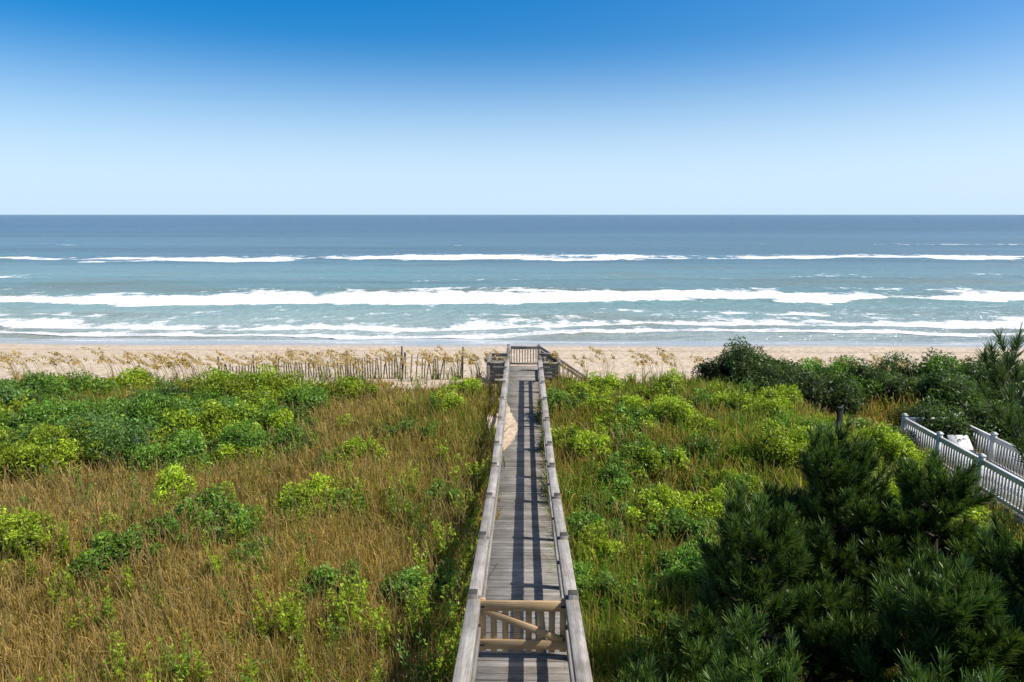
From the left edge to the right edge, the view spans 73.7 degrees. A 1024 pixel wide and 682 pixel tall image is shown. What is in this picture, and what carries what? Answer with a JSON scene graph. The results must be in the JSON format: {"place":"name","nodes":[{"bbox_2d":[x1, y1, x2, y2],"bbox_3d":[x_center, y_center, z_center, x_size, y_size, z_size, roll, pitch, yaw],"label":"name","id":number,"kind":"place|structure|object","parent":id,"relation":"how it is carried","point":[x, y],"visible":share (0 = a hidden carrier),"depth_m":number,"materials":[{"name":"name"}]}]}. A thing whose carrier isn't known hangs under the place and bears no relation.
{"place":"outdoors","nodes":[
{"label":"outdoors","id":0,"kind":"place"},
{"bbox_2d":[219,355,458,373],"bbox_3d":[-7.871,1.086,31.109,11.002,1.010,0.572,0,11,1],"label":"sand fence wire","id":1,"kind":"object","parent":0,"point":[360,360],"visible":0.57,"depth_m":31.08,"materials":[{"name":"grey metal"}]},
{"bbox_2d":[0,215,1023,341],"bbox_3d":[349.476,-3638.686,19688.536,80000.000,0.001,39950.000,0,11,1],"label":"ocean water","id":2,"kind":"structure","parent":0,"point":[932,278],"depth_m":112.37,"materials":[{"name":"blue liquid"}]},
{"bbox_2d":[0,338,1023,681],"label":"sandy beach","id":3,"kind":"structure","parent":0,"point":[566,350],"depth_m":45.01,"materials":[{"name":"beige sand"}]},
{"bbox_2d":[217,346,463,378],"bbox_3d":[-7.790,1.161,31.127,11.251,1.966,0.812,0,11,1],"label":"sand fence","id":4,"kind":"object","parent":3,"relation":"on","point":[402,365],"visible":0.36,"depth_m":31.07,"materials":[{"name":"brown wood"}]},
{"bbox_2d":[0,345,1018,384],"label":"sea oats","id":5,"kind":"object","parent":3,"relation":"on","point":[344,356],"visible":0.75,"depth_m":28.64,"materials":[{"name":"plant"}]},
{"bbox_2d":[0,370,1023,681],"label":"dune grass","id":6,"kind":"structure","parent":3,"relation":"on","point":[200,608],"depth_m":13.79,"materials":[{"name":"green plant"}]},
{"bbox_2d":[0,336,1023,681],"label":"dune shrubs","id":7,"kind":"object","parent":3,"relation":"on","point":[46,440],"visible":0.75,"depth_m":18.41,"materials":[{"name":"green plant"}]},
{"bbox_2d":[452,344,592,681],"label":"boardwalk","id":8,"kind":"structure","parent":3,"relation":"on","point":[514,548],"depth_m":12.86,"materials":[{"name":"grey wood"}]},
{"bbox_2d":[503,404,517,450],"bbox_3d":[0.370,2.727,22.343,1.230,0.039,9.750,0,11,1],"label":"sand patch","id":9,"kind":"object","parent":8,"relation":"on","point":[510,431],"visible":0.91,"depth_m":21.84,"materials":[{"name":"beige sand"}]},
{"bbox_2d":[479,597,566,652],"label":"gate","id":10,"kind":"structure","parent":8,"relation":"attached to","point":[552,642],"depth_m":9.38,"materials":[{"name":"brown wood"}]},
{"bbox_2d":[480,605,565,645],"bbox_3d":[0.113,3.907,9.356,1.310,0.615,0.012,0,11,1],"label":"gate hardware","id":11,"kind":"object","parent":10,"relation":"attached to","point":[481,606],"visible":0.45,"depth_m":9.31,"materials":[{"name":"metal"}]},
{"bbox_2d":[612,322,1023,681],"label":"pine","id":12,"kind":"object","parent":3,"relation":"on","point":[843,624],"depth_m":8.59,"materials":[{"name":"green plant"}]},
{"bbox_2d":[835,407,843,440],"bbox_3d":[8.289,2.619,17.427,0.154,1.923,0.130,0,11,1],"label":"dune post","id":13,"kind":"object","parent":3,"relation":"on","point":[840,411],"visible":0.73,"depth_m":17.25,"materials":[{"name":"grey wood"}]},
{"bbox_2d":[900,413,1023,528],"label":"railing","id":14,"kind":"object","parent":3,"relation":"on","point":[1008,481],"visible":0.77,"depth_m":19.13,"materials":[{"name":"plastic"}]},
{"bbox_2d":[0,0,1023,214],"label":"sky","id":15,"kind":"structure","parent":0,"point":[108,107],"materials":[{"name":"blue"}]}
]}

